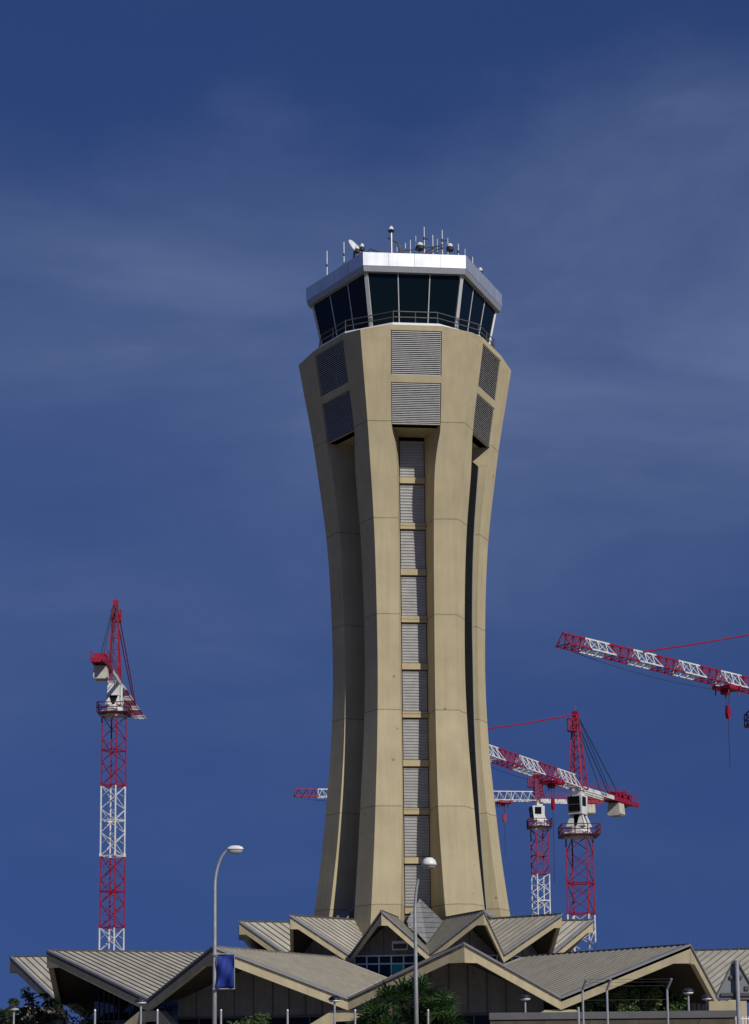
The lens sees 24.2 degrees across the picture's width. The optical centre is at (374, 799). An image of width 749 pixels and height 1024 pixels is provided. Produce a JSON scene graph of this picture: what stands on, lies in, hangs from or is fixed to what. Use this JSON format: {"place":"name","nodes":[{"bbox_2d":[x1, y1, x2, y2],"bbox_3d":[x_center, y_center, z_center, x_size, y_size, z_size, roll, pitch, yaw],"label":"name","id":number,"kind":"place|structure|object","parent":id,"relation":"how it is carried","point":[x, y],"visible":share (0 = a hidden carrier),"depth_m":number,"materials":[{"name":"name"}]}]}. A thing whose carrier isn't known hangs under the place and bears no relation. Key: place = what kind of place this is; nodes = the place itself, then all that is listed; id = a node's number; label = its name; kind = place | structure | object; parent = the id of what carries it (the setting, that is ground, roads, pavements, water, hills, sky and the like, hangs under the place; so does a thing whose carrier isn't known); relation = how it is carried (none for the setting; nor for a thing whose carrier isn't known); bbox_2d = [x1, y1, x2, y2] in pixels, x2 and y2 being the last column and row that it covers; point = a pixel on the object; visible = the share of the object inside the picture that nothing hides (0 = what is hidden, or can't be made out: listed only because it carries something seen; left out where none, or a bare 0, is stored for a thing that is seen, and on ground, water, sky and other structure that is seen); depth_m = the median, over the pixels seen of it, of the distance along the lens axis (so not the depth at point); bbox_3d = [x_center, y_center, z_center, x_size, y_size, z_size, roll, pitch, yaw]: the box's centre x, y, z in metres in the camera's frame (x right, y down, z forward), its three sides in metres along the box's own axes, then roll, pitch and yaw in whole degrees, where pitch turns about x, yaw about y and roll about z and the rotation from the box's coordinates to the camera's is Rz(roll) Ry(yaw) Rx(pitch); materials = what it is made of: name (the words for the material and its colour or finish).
{"place":"outdoors","nodes":[
{"label":"outdoors","id":0,"kind":"place"},
{"bbox_2d":[0,0,748,1023],"label":"sky","id":1,"kind":"structure","parent":0,"point":[177,177],"materials":[{"name":"blue"}]},
{"bbox_2d":[489,1001,746,1023],"bbox_3d":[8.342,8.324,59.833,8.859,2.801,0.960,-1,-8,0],"label":"boundary wall","id":2,"kind":"structure","parent":0,"point":[719,1012],"depth_m":59.50,"materials":[{"name":"concrete"}]},
{"label":"forecourt","id":3,"kind":"structure","parent":0,"visible":0},
{"bbox_2d":[11,987,66,1023],"bbox_3d":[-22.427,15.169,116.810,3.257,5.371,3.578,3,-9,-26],"label":"background tree","id":4,"kind":"object","parent":3,"relation":"on","point":[43,1016],"visible":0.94,"depth_m":116.70,"materials":[{"name":"green plant"}]},
{"bbox_2d":[44,998,108,1023],"bbox_3d":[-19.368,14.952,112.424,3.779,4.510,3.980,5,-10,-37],"label":"thin tree","id":5,"kind":"object","parent":3,"relation":"on","point":[89,1010],"visible":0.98,"depth_m":112.27,"materials":[{"name":"green plant"}]},
{"bbox_2d":[9,910,748,1023],"bbox_3d":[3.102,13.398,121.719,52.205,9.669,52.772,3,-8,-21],"label":"ring building","id":6,"kind":"structure","parent":3,"relation":"on","point":[303,969],"depth_m":106.18,"materials":[{"name":"sand-coloured concrete"},{"name":"ribbed metal roofing"},{"name":"glass"}]},
{"bbox_2d":[354,954,424,976],"bbox_3d":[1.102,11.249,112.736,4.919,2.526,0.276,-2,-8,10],"label":"clerestory window","id":7,"kind":"structure","parent":6,"relation":"in","point":[385,965],"depth_m":112.79,"materials":[{"name":"teal glass"}]},
{"bbox_2d":[488,955,497,960],"bbox_3d":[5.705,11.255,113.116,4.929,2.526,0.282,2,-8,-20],"label":"clerestory window","id":8,"kind":"structure","parent":6,"relation":"in","point":[495,957],"depth_m":113.93,"materials":[{"name":"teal glass"}]},
{"bbox_2d":[498,956,520,963],"bbox_3d":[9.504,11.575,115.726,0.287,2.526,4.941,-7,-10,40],"label":"clerestory window","id":9,"kind":"structure","parent":6,"relation":"in","point":[514,957],"depth_m":115.16,"materials":[{"name":"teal glass"}]},
{"bbox_2d":[299,252,510,942],"bbox_3d":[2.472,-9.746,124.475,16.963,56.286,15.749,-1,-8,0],"label":"control tower","id":10,"kind":"structure","parent":3,"relation":"on","point":[405,371],"depth_m":121.15,"materials":[{"name":"beige concrete"}]},
{"bbox_2d":[349,240,360,257],"bbox_3d":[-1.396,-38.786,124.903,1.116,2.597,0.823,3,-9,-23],"label":"satellite dish","id":11,"kind":"object","parent":10,"relation":"on","point":[352,244],"visible":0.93,"depth_m":125.07,"materials":[{"name":"metal"}]},
{"bbox_2d":[354,245,359,255],"bbox_3d":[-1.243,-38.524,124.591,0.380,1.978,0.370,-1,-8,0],"label":"beacon lamp","id":12,"kind":"object","parent":10,"relation":"on","point":[357,251],"visible":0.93,"depth_m":124.59,"materials":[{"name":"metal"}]},
{"bbox_2d":[359,243,364,252],"bbox_3d":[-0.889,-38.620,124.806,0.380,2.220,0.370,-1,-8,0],"label":"beacon lamp","id":13,"kind":"object","parent":10,"relation":"on","point":[362,248],"visible":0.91,"depth_m":124.81,"materials":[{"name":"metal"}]},
{"bbox_2d":[388,226,394,252],"bbox_3d":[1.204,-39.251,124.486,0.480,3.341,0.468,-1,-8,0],"label":"gnss post","id":14,"kind":"object","parent":10,"relation":"on","point":[391,230],"visible":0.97,"depth_m":124.51,"materials":[{"name":"metal"}]},
{"bbox_2d":[388,237,433,252],"bbox_3d":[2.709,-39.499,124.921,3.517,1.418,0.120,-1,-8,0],"label":"stay frame","id":15,"kind":"object","parent":10,"relation":"on","point":[400,249],"visible":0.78,"depth_m":124.88,"materials":[{"name":"metal"}]},
{"bbox_2d":[424,244,442,253],"bbox_3d":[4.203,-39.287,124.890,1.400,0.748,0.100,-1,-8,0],"label":"cross brace","id":16,"kind":"object","parent":15,"relation":"attached to","point":[434,250],"visible":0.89,"depth_m":124.85,"materials":[{"name":"metal"}]},
{"bbox_2d":[416,242,423,253],"bbox_3d":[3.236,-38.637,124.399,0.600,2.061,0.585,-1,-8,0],"label":"beacon lamp","id":17,"kind":"object","parent":10,"relation":"on","point":[419,246],"visible":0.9,"depth_m":124.33,"materials":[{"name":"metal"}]},
{"bbox_2d":[423,227,427,252],"bbox_3d":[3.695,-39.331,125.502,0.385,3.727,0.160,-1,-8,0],"label":"rod antenna","id":18,"kind":"object","parent":10,"relation":"on","point":[424,239],"visible":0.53,"depth_m":125.59,"materials":[{"name":"white metal"}]},
{"bbox_2d":[441,230,445,254],"bbox_3d":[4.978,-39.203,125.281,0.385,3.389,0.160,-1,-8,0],"label":"rod antenna","id":19,"kind":"object","parent":10,"relation":"on","point":[442,241],"visible":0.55,"depth_m":125.35,"materials":[{"name":"white metal"}]},
{"bbox_2d":[446,243,453,254],"bbox_3d":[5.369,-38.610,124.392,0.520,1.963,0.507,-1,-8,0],"label":"beacon lamp","id":20,"kind":"object","parent":10,"relation":"on","point":[449,248],"visible":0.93,"depth_m":124.35,"materials":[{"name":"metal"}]},
{"bbox_2d":[465,461,486,909],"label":"shaft window","id":21,"kind":"structure","parent":10,"relation":"in","point":[469,564],"depth_m":123.03,"materials":[{"name":"black glass"}]},
{"bbox_2d":[566,1000,594,1011],"bbox_3d":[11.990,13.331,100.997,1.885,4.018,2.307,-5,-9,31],"label":"shrub","id":22,"kind":"object","parent":3,"relation":"on","point":[574,1007],"visible":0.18,"depth_m":100.86,"materials":[{"name":"green plant"}]},
{"bbox_2d":[595,984,640,1011],"bbox_3d":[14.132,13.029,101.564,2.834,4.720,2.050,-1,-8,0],"label":"shrub","id":23,"kind":"object","parent":3,"relation":"on","point":[617,996],"visible":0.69,"depth_m":101.48,"materials":[{"name":"green plant"}]},
{"bbox_2d":[624,985,663,1010],"bbox_3d":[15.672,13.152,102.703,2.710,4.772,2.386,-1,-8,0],"label":"shrub","id":24,"kind":"object","parent":3,"relation":"on","point":[648,995],"visible":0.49,"depth_m":102.53,"materials":[{"name":"green plant"}]},
{"bbox_2d":[653,989,689,1010],"bbox_3d":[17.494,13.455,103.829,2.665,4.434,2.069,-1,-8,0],"label":"shrub","id":25,"kind":"object","parent":3,"relation":"on","point":[677,1004],"visible":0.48,"depth_m":103.88,"materials":[{"name":"green plant"}]},
{"label":"ground","id":26,"kind":"structure","parent":0,"visible":0},
{"bbox_2d":[0,997,19,1023],"bbox_3d":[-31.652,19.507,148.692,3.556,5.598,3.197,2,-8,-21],"label":"background tree","id":27,"kind":"object","parent":26,"relation":"on","point":[6,1014],"visible":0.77,"depth_m":148.46,"materials":[{"name":"green plant"}]},
{"bbox_2d":[8,1005,18,1023],"bbox_3d":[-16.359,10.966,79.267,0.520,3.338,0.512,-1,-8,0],"label":"garden lamp","id":28,"kind":"object","parent":26,"relation":"on","point":[13,1008],"visible":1,"depth_m":79.35,"materials":[{"name":"metal"}]},
{"bbox_2d":[90,595,145,949],"bbox_3d":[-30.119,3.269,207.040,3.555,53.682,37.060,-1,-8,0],"label":"tower crane","id":29,"kind":"object","parent":26,"relation":"on","point":[117,690],"visible":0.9,"depth_m":201.79,"materials":[{"name":"red paint"}]},
{"bbox_2d":[135,998,146,1023],"bbox_3d":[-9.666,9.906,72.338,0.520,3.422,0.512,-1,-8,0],"label":"garden lamp","id":30,"kind":"object","parent":26,"relation":"on","point":[140,1001],"visible":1,"depth_m":72.41,"materials":[{"name":"metal"}]},
{"bbox_2d":[212,845,243,1023],"bbox_3d":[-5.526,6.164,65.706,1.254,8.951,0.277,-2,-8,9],"label":"street lamp","id":31,"kind":"object","parent":26,"relation":"on","point":[235,849],"visible":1,"depth_m":65.89,"materials":[{"name":"metal"}]},
{"bbox_2d":[213,954,234,988],"bbox_3d":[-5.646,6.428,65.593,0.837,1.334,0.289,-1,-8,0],"label":"banner","id":32,"kind":"object","parent":31,"relation":"hanging from","point":[225,971],"visible":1,"depth_m":65.57,"materials":[{"name":"fabric"}]},
{"bbox_2d":[227,1012,270,1023],"bbox_3d":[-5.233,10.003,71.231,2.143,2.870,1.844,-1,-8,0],"label":"round shrub","id":33,"kind":"object","parent":26,"relation":"on","point":[255,1021],"visible":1,"depth_m":71.43,"materials":[{"name":"green plant"}]},
{"bbox_2d":[94,1009,428,1023],"bbox_3d":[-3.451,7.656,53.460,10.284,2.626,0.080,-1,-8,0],"label":"wire fence","id":34,"kind":"object","parent":26,"relation":"on","point":[157,1016],"visible":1,"depth_m":53.58,"materials":[{"name":"metal"}]},
{"bbox_2d":[328,996,340,1023],"bbox_3d":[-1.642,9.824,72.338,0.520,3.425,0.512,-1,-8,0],"label":"garden lamp","id":35,"kind":"object","parent":26,"relation":"on","point":[334,999],"visible":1,"depth_m":72.41,"materials":[{"name":"metal"}]},
{"bbox_2d":[348,980,413,1023],"bbox_3d":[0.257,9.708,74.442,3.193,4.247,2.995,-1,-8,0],"label":"fan palm","id":36,"kind":"object","parent":26,"relation":"on","point":[373,1013],"visible":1,"depth_m":74.35,"materials":[{"name":"green plant"}]},
{"bbox_2d":[378,972,442,1023],"bbox_3d":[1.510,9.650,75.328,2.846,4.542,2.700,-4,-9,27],"label":"fan palm","id":37,"kind":"object","parent":26,"relation":"on","point":[408,986],"visible":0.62,"depth_m":75.36,"materials":[{"name":"green plant"}]},
{"bbox_2d":[413,857,436,1023],"bbox_3d":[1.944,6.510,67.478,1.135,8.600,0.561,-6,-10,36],"label":"street lamp","id":38,"kind":"object","parent":26,"relation":"on","point":[429,863],"visible":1,"depth_m":67.72,"materials":[{"name":"metal"}]},
{"bbox_2d":[405,986,468,1023],"bbox_3d":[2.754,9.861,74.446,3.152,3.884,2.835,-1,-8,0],"label":"fan palm","id":39,"kind":"object","parent":26,"relation":"on","point":[442,1015],"visible":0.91,"depth_m":74.32,"materials":[{"name":"green plant"}]},
{"bbox_2d":[294,772,602,914],"bbox_3d":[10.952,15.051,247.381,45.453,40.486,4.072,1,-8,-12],"label":"tower crane","id":40,"kind":"object","parent":26,"relation":"on","point":[538,818],"visible":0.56,"depth_m":251.20,"materials":[{"name":"red paint"}]},
{"bbox_2d":[519,995,530,1011],"bbox_3d":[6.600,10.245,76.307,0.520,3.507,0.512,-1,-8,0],"label":"garden lamp","id":41,"kind":"object","parent":26,"relation":"on","point":[524,998],"visible":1,"depth_m":76.39,"materials":[{"name":"metal"}]},
{"bbox_2d":[488,706,638,951],"bbox_3d":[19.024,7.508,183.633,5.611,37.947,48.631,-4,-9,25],"label":"tower crane","id":42,"kind":"object","parent":26,"relation":"on","point":[578,825],"visible":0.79,"depth_m":190.66,"materials":[{"name":"red paint"}]},
{"bbox_2d":[577,978,672,1023],"bbox_3d":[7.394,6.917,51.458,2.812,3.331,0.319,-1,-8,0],"label":"security fence","id":43,"kind":"object","parent":26,"relation":"on","point":[607,1009],"visible":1,"depth_m":51.62,"materials":[{"name":"metal"}]},
{"bbox_2d":[556,632,748,760],"bbox_3d":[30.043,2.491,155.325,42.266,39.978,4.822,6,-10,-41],"label":"tower crane","id":44,"kind":"object","parent":26,"relation":"on","point":[727,689],"visible":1,"depth_m":152.27,"materials":[{"name":"red paint"}]},
{"bbox_2d":[682,988,693,1010],"bbox_3d":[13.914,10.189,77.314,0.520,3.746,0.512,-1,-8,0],"label":"garden lamp","id":45,"kind":"object","parent":26,"relation":"on","point":[687,991],"visible":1,"depth_m":77.41,"materials":[{"name":"metal"}]},
{"bbox_2d":[701,995,711,1001],"bbox_3d":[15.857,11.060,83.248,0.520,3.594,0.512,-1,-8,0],"label":"garden lamp","id":46,"kind":"object","parent":26,"relation":"on","point":[706,997],"visible":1,"depth_m":83.30,"materials":[{"name":"metal"}]},
{"bbox_2d":[715,960,748,1023],"bbox_3d":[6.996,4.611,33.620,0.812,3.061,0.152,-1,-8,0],"label":"road sign","id":47,"kind":"object","parent":26,"relation":"on","point":[734,985],"visible":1,"depth_m":33.79,"materials":[{"name":"metal"}]},
{"bbox_2d":[735,1016,748,1023],"bbox_3d":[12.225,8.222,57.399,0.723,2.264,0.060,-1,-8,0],"label":"picket railing","id":48,"kind":"object","parent":26,"relation":"on","point":[745,1019],"visible":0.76,"depth_m":57.52,"materials":[{"name":"white metal"}]}
]}

